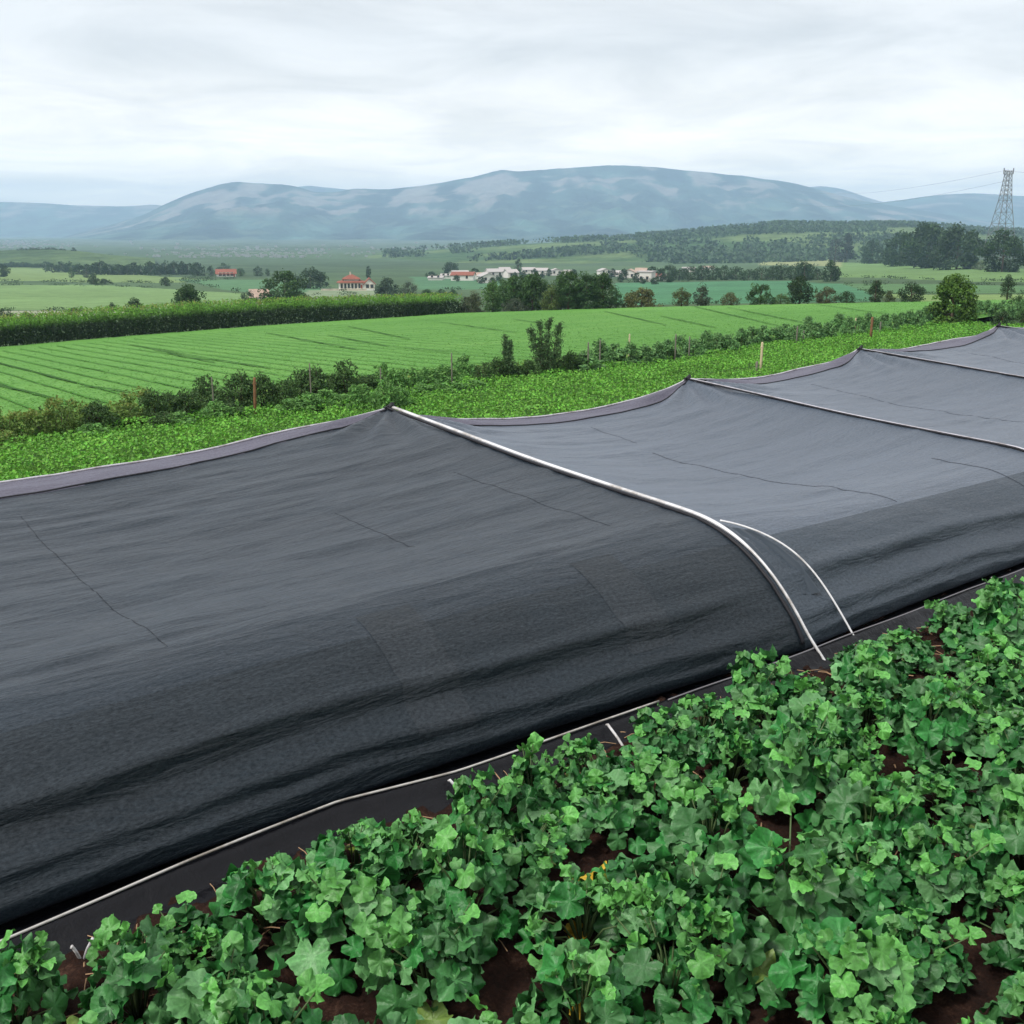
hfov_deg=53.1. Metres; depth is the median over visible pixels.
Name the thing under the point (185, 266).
tree
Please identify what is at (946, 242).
tree
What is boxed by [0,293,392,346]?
maize belt
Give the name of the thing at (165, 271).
tree
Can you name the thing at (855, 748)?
squash plant
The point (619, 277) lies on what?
tree
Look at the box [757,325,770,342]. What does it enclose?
row shrub
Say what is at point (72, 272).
tree
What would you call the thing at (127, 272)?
tree
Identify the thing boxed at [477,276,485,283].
tree
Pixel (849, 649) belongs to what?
squash plant
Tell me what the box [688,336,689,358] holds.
fence post
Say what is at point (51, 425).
tall weed
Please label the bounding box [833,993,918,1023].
squash plant
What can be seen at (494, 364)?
hedge shrub
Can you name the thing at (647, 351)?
row shrub
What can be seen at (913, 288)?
tree
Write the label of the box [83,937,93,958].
anchor stake
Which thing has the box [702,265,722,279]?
tree
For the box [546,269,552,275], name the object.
tree
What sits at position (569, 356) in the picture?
hedge shrub
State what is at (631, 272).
village house
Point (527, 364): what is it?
hedge shrub
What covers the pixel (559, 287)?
tree
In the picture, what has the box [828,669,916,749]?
squash plant
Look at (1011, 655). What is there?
squash plant
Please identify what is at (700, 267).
tree
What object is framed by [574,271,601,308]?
tree
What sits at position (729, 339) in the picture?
row shrub
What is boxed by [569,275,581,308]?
tree
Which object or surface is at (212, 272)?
tree
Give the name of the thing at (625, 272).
tree
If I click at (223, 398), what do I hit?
hedge shrub
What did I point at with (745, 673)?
squash plant
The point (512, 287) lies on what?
tree
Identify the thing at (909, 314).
row shrub
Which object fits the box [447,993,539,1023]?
squash plant
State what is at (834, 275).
tree
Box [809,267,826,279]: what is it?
tree
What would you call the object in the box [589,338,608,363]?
row shrub
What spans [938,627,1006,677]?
squash plant
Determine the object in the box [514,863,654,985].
squash plant
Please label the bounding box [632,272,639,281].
tree
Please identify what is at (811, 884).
squash plant
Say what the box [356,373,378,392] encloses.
hedge shrub
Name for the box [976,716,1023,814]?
squash plant
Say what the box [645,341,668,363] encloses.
row shrub
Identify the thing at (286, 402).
leafy shrub
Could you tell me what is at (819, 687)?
squash plant
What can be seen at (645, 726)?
squash plant
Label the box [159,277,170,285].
tree
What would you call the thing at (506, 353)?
young tree
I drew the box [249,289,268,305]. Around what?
cottage
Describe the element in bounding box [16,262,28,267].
tree
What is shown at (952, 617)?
squash plant
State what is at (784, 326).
row shrub
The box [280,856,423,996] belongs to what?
squash plant
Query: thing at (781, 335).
row shrub
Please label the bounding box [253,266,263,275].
tree
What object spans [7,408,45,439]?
tall weed
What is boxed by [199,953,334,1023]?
squash plant
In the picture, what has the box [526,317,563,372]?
young tree
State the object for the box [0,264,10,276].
tree
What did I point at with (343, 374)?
hedge shrub
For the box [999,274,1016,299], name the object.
tree
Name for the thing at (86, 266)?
tree
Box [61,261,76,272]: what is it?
tree
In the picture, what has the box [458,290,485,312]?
bush
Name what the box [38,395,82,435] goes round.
tall weed
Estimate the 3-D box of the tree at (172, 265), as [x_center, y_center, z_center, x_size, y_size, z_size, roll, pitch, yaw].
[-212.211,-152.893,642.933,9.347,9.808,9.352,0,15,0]
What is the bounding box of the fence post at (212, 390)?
[211,377,214,410]
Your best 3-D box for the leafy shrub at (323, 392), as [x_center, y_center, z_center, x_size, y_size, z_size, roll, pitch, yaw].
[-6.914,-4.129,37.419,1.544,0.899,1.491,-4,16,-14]
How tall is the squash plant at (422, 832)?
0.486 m
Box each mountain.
[0,202,160,236]
[60,165,998,240]
[300,186,346,191]
[811,186,880,202]
[880,193,1023,230]
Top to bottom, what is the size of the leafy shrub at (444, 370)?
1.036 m
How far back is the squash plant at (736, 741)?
7.45 m
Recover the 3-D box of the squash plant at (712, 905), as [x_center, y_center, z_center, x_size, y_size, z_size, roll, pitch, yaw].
[1.092,2.247,5.541,0.732,0.636,0.716,-1,15,-4]
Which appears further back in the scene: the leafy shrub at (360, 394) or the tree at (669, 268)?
the tree at (669, 268)
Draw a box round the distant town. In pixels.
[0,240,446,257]
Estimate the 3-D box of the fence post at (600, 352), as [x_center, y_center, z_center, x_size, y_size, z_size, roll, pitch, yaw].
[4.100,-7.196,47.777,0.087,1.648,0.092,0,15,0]
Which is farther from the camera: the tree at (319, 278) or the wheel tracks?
the tree at (319, 278)
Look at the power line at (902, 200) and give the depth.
608.07 m
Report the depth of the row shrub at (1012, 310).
78.33 m
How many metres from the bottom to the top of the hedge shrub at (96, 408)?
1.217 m
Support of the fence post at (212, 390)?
on the valley terrain at (339, 264)
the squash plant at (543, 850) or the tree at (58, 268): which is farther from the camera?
the tree at (58, 268)
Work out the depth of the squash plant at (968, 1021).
4.81 m
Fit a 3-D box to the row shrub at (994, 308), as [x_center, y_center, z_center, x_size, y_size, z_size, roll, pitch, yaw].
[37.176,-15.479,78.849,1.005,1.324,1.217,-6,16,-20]
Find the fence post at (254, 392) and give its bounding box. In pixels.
[252,377,256,413]
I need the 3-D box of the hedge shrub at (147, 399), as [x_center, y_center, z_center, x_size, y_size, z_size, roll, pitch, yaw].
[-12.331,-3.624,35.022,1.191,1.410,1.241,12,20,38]
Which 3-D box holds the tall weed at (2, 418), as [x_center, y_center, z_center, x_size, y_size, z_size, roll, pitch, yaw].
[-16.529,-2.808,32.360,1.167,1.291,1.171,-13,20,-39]
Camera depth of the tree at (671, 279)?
414.04 m
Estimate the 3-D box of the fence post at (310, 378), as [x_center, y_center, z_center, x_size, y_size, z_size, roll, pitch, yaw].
[-7.434,-4.582,37.822,0.069,1.837,0.084,0,15,0]
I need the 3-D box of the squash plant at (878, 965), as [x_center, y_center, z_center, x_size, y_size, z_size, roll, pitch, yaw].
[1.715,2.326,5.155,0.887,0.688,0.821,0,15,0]
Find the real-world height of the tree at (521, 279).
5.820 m
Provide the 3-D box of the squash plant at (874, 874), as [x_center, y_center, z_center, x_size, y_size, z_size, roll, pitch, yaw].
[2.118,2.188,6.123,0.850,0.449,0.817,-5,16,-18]
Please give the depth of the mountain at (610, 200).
5483.81 m
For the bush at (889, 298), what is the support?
on the valley terrain at (339, 264)
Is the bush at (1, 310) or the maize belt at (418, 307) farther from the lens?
the bush at (1, 310)
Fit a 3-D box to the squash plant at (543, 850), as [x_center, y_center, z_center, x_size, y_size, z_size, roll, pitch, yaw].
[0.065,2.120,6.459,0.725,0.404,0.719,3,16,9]
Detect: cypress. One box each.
[366,266,370,277]
[514,258,522,272]
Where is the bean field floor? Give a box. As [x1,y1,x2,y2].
[0,324,1022,480]
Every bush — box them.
[0,308,16,320]
[97,279,113,284]
[421,289,432,294]
[425,271,436,276]
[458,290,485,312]
[501,298,529,311]
[622,287,663,307]
[769,293,792,304]
[835,291,855,302]
[882,290,895,301]
[972,260,987,269]
[989,311,1011,325]
[1009,310,1023,325]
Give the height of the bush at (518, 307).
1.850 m
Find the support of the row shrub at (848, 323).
on the valley terrain at (339, 264)
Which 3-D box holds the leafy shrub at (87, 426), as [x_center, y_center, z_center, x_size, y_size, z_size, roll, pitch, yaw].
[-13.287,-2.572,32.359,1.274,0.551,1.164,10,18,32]
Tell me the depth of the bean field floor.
36.56 m
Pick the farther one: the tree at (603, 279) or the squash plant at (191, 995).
the tree at (603, 279)
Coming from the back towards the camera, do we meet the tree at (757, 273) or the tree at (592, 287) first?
the tree at (757, 273)
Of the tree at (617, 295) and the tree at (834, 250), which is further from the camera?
the tree at (834, 250)
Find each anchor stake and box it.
[70,945,80,958]
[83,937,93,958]
[605,724,623,745]
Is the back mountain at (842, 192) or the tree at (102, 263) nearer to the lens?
the tree at (102, 263)
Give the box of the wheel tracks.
[0,304,894,400]
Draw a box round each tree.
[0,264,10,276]
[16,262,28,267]
[43,264,60,272]
[54,261,68,272]
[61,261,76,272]
[68,268,75,277]
[71,263,83,274]
[82,264,91,274]
[82,268,90,277]
[88,265,98,274]
[88,274,98,284]
[91,260,106,274]
[102,264,116,274]
[109,264,125,274]
[121,264,133,274]
[124,297,142,314]
[126,262,139,274]
[131,264,150,274]
[143,261,157,274]
[152,263,164,274]
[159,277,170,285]
[160,261,173,274]
[167,261,180,274]
[170,283,212,318]
[175,261,187,274]
[181,263,192,274]
[187,262,205,275]
[206,265,214,275]
[216,263,230,268]
[236,268,244,275]
[240,291,256,303]
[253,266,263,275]
[257,268,310,308]
[294,266,328,288]
[374,277,401,299]
[398,282,416,295]
[442,262,458,273]
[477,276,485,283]
[481,280,501,311]
[491,279,509,303]
[498,274,528,310]
[500,333,514,374]
[516,275,527,294]
[520,272,545,310]
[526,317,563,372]
[534,279,550,307]
[539,284,562,309]
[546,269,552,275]
[549,274,571,309]
[553,270,584,309]
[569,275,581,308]
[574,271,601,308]
[583,273,606,308]
[593,271,617,308]
[608,268,617,276]
[609,288,624,307]
[617,269,628,279]
[617,275,624,281]
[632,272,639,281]
[639,277,645,283]
[648,266,657,271]
[650,277,659,283]
[656,267,666,280]
[663,263,676,279]
[663,273,673,281]
[669,267,686,279]
[671,287,691,305]
[680,266,699,279]
[692,282,712,305]
[694,265,709,279]
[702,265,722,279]
[714,265,731,279]
[720,292,741,305]
[726,266,744,279]
[737,269,755,279]
[745,283,775,304]
[753,266,770,279]
[764,265,780,279]
[771,264,790,279]
[784,265,799,279]
[787,274,817,303]
[793,260,814,280]
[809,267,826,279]
[814,286,840,303]
[822,260,843,281]
[827,239,842,261]
[858,239,884,263]
[868,280,885,301]
[878,229,918,266]
[896,282,926,301]
[897,221,956,267]
[924,221,987,269]
[926,273,979,325]
[972,228,1023,271]
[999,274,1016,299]
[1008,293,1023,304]
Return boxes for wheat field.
[0,300,1014,431]
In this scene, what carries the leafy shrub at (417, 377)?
on the valley terrain at (339, 264)
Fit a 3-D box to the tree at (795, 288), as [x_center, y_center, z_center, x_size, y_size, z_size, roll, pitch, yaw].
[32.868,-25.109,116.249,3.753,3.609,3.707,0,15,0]
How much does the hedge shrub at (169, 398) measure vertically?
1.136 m
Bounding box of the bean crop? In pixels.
[0,320,1023,480]
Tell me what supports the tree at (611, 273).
on the valley terrain at (339, 264)
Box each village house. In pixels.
[427,275,444,279]
[440,274,450,278]
[449,270,468,273]
[450,272,475,280]
[476,272,496,282]
[484,268,503,276]
[503,269,519,277]
[521,267,534,273]
[532,268,548,274]
[551,268,561,275]
[596,268,610,274]
[621,269,636,277]
[635,268,647,270]
[636,271,655,281]
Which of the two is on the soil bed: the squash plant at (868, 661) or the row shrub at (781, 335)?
the squash plant at (868, 661)
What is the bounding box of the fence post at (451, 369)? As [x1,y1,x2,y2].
[451,353,452,385]
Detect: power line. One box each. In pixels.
[768,171,999,193]
[769,182,998,206]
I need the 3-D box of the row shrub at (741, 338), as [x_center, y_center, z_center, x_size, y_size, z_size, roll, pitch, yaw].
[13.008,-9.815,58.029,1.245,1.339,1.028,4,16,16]
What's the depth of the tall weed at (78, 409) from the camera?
33.80 m
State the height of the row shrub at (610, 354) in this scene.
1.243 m
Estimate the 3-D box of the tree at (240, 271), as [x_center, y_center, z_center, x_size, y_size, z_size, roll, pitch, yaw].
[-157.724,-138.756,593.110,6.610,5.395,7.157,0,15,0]
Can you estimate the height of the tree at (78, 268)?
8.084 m
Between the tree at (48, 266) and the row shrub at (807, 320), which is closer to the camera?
the row shrub at (807, 320)
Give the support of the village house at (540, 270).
on the valley terrain at (339, 264)
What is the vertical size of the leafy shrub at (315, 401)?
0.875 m
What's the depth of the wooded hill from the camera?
1294.32 m
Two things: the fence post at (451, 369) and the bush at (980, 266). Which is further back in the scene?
the bush at (980, 266)
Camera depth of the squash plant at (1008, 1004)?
5.11 m
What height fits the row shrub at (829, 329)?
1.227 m
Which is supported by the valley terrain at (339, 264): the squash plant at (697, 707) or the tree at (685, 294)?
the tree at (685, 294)
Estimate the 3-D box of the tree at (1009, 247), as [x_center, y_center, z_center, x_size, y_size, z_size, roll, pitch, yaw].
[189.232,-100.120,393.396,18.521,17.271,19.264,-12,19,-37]
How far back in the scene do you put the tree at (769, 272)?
394.89 m
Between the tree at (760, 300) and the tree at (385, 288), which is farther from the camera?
the tree at (385, 288)
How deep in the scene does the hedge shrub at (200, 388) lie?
37.34 m
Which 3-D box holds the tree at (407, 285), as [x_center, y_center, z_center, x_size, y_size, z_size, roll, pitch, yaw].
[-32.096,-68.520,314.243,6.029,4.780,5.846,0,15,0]
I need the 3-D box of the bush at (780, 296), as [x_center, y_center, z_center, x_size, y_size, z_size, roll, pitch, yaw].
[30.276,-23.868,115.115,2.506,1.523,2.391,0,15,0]
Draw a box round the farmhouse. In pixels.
[337,272,375,289]
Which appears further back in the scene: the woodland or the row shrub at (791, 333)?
the woodland
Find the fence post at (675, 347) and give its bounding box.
[674,334,676,359]
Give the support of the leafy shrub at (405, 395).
on the valley terrain at (339, 264)
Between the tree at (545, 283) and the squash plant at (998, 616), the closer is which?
the squash plant at (998, 616)
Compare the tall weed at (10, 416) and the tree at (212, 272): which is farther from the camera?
the tree at (212, 272)
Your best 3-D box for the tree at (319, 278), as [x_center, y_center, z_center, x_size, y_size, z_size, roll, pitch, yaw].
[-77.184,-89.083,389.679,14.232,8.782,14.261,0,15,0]
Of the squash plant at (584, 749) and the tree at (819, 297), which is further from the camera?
the tree at (819, 297)
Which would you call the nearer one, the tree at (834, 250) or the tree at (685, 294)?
the tree at (685, 294)
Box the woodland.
[380,219,1023,263]
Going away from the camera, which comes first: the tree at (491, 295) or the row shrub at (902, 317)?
the row shrub at (902, 317)
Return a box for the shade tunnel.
[0,323,1023,954]
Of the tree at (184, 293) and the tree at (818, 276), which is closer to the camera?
the tree at (184, 293)
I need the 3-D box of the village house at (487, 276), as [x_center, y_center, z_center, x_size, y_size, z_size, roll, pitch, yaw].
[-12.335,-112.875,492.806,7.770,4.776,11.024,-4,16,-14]
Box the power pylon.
[978,168,1015,267]
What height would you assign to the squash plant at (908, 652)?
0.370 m
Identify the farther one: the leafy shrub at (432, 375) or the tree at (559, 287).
the tree at (559, 287)
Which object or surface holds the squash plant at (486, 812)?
on the soil bed
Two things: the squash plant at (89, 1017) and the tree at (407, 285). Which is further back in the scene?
the tree at (407, 285)
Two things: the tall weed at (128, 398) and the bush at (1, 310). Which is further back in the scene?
the bush at (1, 310)
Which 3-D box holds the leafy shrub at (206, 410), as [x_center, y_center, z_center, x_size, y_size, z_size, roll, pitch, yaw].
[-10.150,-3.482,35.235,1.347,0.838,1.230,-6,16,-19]
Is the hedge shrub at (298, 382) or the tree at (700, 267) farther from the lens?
the tree at (700, 267)
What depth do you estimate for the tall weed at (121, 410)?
34.52 m
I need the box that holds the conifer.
[836,233,856,261]
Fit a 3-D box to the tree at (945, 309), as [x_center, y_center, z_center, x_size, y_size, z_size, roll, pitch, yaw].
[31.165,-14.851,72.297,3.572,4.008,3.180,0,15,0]
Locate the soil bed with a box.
[11,568,1023,1023]
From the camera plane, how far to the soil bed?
5.79 m
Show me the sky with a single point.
(103, 102)
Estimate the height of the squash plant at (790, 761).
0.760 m
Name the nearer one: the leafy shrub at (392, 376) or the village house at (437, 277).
the leafy shrub at (392, 376)
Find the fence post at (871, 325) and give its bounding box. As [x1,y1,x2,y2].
[870,317,873,338]
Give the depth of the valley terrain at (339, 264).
524.75 m
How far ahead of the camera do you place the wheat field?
71.18 m
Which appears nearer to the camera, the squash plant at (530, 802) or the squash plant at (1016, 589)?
the squash plant at (530, 802)
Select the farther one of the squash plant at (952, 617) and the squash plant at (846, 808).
the squash plant at (952, 617)
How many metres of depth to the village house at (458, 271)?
596.48 m
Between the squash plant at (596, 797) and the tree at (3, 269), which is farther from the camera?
the tree at (3, 269)
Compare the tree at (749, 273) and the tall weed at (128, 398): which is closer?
the tall weed at (128, 398)
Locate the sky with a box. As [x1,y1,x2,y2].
[0,0,1023,205]
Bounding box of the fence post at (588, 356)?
[587,342,588,371]
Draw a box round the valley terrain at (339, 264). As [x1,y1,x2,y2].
[0,236,1023,346]
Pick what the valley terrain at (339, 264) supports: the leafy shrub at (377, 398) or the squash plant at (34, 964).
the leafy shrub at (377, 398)
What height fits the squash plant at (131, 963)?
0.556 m
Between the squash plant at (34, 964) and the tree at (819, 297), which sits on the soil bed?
the squash plant at (34, 964)
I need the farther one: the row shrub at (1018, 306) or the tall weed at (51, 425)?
the row shrub at (1018, 306)
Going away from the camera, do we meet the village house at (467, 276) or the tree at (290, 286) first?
the tree at (290, 286)
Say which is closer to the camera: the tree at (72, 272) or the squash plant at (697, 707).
the squash plant at (697, 707)
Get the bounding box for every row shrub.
[575,349,605,371]
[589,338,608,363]
[601,343,625,365]
[617,341,639,364]
[631,344,655,365]
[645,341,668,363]
[653,339,683,359]
[670,334,690,352]
[682,339,706,357]
[698,330,715,348]
[705,332,731,352]
[721,333,739,352]
[732,327,752,346]
[744,326,761,343]
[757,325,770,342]
[769,326,786,341]
[777,323,791,337]
[785,325,804,342]
[796,315,815,335]
[802,322,825,340]
[822,321,838,337]
[830,312,848,331]
[838,316,857,336]
[849,315,868,333]
[859,312,874,329]
[866,316,884,331]
[875,313,890,326]
[883,313,900,330]
[893,312,910,325]
[901,309,917,325]
[910,310,927,327]
[919,306,931,321]
[976,300,987,314]
[978,299,991,313]
[987,302,1001,318]
[998,300,1008,312]
[1005,304,1016,318]
[1008,300,1023,316]
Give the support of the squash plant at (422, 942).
on the soil bed
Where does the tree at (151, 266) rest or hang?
on the valley terrain at (339, 264)
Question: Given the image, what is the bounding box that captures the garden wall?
[321,288,366,290]
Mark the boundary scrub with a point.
(350, 292)
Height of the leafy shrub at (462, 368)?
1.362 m
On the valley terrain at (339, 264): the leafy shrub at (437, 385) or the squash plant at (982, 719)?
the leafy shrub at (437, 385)
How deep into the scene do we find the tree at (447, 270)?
657.98 m
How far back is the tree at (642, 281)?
402.40 m
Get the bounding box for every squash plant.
[0,929,78,1023]
[43,1010,97,1023]
[66,913,186,1023]
[152,890,236,990]
[155,930,281,1023]
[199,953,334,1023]
[208,852,324,960]
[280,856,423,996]
[305,817,417,907]
[332,1011,403,1023]
[365,889,485,1023]
[374,807,451,892]
[418,815,522,963]
[446,764,517,849]
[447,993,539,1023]
[483,806,579,906]
[493,732,581,829]
[506,936,651,1023]
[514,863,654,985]
[552,733,629,802]
[552,760,657,854]
[564,845,700,961]
[569,904,749,1023]
[619,701,697,761]
[620,745,704,839]
[638,777,774,883]
[646,851,775,1010]
[659,692,736,760]
[695,709,769,797]
[718,644,790,716]
[728,687,823,783]
[732,788,851,962]
[747,700,840,833]
[757,912,925,1023]
[775,660,826,714]
[788,677,871,754]
[799,766,930,885]
[812,722,891,791]
[815,827,938,940]
[823,644,914,703]
[827,639,896,673]
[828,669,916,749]
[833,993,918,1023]
[837,758,930,834]
[861,900,986,1004]
[877,625,943,674]
[878,676,981,767]
[886,810,1005,915]
[903,752,993,836]
[919,599,973,642]
[920,663,989,720]
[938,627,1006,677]
[951,690,1023,771]
[957,644,1023,717]
[961,773,1023,879]
[961,1016,995,1023]
[962,864,1023,972]
[969,578,1023,655]
[974,970,1023,1023]
[975,575,1023,609]
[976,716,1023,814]
[986,641,1023,695]
[1006,694,1023,727]
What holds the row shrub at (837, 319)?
on the bean field floor
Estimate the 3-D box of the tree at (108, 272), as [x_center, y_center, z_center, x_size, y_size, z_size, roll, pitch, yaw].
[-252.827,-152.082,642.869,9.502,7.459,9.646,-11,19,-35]
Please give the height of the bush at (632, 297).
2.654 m
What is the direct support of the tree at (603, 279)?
on the valley terrain at (339, 264)
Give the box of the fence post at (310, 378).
[309,363,311,392]
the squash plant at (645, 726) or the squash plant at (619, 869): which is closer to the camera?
the squash plant at (619, 869)
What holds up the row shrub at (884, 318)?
on the bean field floor
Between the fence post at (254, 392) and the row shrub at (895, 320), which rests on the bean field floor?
the row shrub at (895, 320)
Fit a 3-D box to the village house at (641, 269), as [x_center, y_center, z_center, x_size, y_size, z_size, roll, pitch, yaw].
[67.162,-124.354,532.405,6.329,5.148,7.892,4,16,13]
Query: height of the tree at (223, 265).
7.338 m
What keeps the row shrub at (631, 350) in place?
on the valley terrain at (339, 264)
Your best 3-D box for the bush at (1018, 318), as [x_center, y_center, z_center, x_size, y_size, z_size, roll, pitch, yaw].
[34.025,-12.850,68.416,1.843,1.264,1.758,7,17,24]
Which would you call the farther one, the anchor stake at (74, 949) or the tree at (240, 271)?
the tree at (240, 271)
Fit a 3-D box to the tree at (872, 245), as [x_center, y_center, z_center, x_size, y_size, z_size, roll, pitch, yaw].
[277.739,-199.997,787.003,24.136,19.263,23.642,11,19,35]
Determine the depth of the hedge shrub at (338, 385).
40.63 m
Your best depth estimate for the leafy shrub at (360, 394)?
36.93 m
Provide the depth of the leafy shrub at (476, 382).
41.14 m
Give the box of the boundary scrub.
[0,249,1023,317]
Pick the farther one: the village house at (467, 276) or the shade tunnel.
the village house at (467, 276)
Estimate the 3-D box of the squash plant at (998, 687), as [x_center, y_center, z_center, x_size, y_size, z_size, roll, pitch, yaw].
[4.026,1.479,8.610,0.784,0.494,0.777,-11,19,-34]
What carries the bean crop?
on the bean field floor
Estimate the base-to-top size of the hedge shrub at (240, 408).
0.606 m
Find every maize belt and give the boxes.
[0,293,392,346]
[371,292,462,317]
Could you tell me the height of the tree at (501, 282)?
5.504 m
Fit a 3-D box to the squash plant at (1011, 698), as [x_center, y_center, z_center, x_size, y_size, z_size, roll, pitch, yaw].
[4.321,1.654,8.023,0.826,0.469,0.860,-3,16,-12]
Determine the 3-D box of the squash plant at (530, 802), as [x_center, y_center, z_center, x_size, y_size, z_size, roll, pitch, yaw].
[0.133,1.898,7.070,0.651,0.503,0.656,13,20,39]
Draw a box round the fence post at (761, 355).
[759,342,763,372]
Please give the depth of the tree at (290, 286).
190.62 m
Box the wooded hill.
[368,226,1023,263]
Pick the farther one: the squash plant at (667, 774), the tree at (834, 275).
the tree at (834, 275)
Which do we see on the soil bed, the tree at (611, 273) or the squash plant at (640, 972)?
the squash plant at (640, 972)
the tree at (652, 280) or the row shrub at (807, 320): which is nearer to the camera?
the row shrub at (807, 320)
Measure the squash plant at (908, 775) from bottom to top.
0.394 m
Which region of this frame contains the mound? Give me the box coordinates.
[0,249,154,266]
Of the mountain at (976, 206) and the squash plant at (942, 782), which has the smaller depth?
the squash plant at (942, 782)
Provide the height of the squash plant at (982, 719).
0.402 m
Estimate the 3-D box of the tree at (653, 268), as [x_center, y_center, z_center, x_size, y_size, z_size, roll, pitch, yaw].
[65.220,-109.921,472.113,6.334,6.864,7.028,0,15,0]
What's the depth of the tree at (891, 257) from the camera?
625.43 m
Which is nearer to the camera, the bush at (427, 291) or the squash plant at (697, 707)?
the squash plant at (697, 707)
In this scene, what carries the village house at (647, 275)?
on the valley terrain at (339, 264)
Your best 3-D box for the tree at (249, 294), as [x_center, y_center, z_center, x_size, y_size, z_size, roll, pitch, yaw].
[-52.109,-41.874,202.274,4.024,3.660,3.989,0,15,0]
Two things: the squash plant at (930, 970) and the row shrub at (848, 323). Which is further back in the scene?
the row shrub at (848, 323)
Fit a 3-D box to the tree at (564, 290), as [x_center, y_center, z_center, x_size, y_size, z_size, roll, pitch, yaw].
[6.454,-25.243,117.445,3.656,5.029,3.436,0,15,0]
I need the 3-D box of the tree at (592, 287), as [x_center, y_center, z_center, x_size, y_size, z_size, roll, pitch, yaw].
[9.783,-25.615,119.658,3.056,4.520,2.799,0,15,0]
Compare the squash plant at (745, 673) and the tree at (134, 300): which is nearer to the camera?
the squash plant at (745, 673)
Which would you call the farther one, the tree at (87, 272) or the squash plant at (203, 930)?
the tree at (87, 272)
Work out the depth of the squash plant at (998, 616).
9.67 m
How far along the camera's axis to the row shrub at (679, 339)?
54.77 m
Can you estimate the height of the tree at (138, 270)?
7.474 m
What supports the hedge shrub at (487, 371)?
on the valley terrain at (339, 264)
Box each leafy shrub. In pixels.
[74,423,108,437]
[163,411,199,428]
[197,399,236,421]
[274,397,309,412]
[288,391,328,413]
[308,387,343,410]
[325,394,350,406]
[345,383,370,409]
[368,362,397,385]
[369,377,402,409]
[384,367,414,389]
[392,386,415,407]
[398,367,427,392]
[410,384,436,395]
[419,367,447,384]
[428,382,457,395]
[429,364,461,384]
[444,380,469,394]
[452,352,480,381]
[466,379,491,391]
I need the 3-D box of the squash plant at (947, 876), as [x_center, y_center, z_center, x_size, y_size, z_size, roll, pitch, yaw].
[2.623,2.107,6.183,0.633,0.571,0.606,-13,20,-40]
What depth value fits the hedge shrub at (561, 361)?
48.19 m
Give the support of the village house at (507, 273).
on the valley terrain at (339, 264)
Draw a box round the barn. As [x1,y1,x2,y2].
[215,269,236,276]
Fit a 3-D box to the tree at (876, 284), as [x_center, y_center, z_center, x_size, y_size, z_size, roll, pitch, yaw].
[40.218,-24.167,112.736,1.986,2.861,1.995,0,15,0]
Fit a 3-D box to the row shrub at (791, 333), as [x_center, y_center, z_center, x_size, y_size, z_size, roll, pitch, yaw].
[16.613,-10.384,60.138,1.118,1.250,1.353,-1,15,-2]
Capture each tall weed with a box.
[0,406,11,429]
[0,410,26,438]
[0,429,24,447]
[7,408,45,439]
[24,407,64,438]
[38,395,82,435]
[62,401,106,429]
[98,400,145,424]
[112,386,156,415]
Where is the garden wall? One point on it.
(364, 289)
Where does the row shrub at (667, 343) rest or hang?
on the valley terrain at (339, 264)
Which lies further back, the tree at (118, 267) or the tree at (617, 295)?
the tree at (118, 267)
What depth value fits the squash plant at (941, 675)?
8.42 m
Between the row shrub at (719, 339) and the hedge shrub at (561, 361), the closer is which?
the hedge shrub at (561, 361)
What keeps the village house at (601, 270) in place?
on the valley terrain at (339, 264)
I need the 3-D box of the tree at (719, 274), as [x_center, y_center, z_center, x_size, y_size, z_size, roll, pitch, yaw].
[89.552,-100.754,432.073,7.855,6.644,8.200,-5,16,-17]
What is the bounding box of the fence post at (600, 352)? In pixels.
[599,340,600,368]
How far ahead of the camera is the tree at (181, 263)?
641.76 m
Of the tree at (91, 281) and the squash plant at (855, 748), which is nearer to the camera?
the squash plant at (855, 748)
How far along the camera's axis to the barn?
576.36 m
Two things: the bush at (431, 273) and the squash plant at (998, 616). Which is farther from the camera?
the bush at (431, 273)
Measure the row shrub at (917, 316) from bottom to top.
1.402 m
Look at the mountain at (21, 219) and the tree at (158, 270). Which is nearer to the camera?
the tree at (158, 270)
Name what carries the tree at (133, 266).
on the valley terrain at (339, 264)
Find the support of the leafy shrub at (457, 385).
on the valley terrain at (339, 264)
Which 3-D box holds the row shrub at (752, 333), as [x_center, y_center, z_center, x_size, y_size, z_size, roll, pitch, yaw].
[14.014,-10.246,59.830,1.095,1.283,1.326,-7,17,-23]
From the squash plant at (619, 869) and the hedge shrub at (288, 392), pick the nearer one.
the squash plant at (619, 869)
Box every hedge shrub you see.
[79,397,120,430]
[131,386,172,423]
[146,410,182,429]
[153,389,186,413]
[168,387,205,418]
[189,374,219,409]
[202,385,243,407]
[220,402,251,417]
[222,367,263,408]
[244,371,278,409]
[266,378,298,408]
[281,367,315,398]
[296,364,336,397]
[313,373,347,393]
[326,359,368,393]
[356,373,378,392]
[469,361,494,382]
[484,356,510,378]
[499,360,526,378]
[515,359,543,376]
[553,352,571,371]
[558,349,582,372]
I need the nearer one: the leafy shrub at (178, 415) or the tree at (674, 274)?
the leafy shrub at (178, 415)
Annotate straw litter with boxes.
[14,627,991,1023]
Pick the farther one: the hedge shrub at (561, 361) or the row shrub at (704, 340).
the row shrub at (704, 340)
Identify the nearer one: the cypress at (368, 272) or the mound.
the cypress at (368, 272)

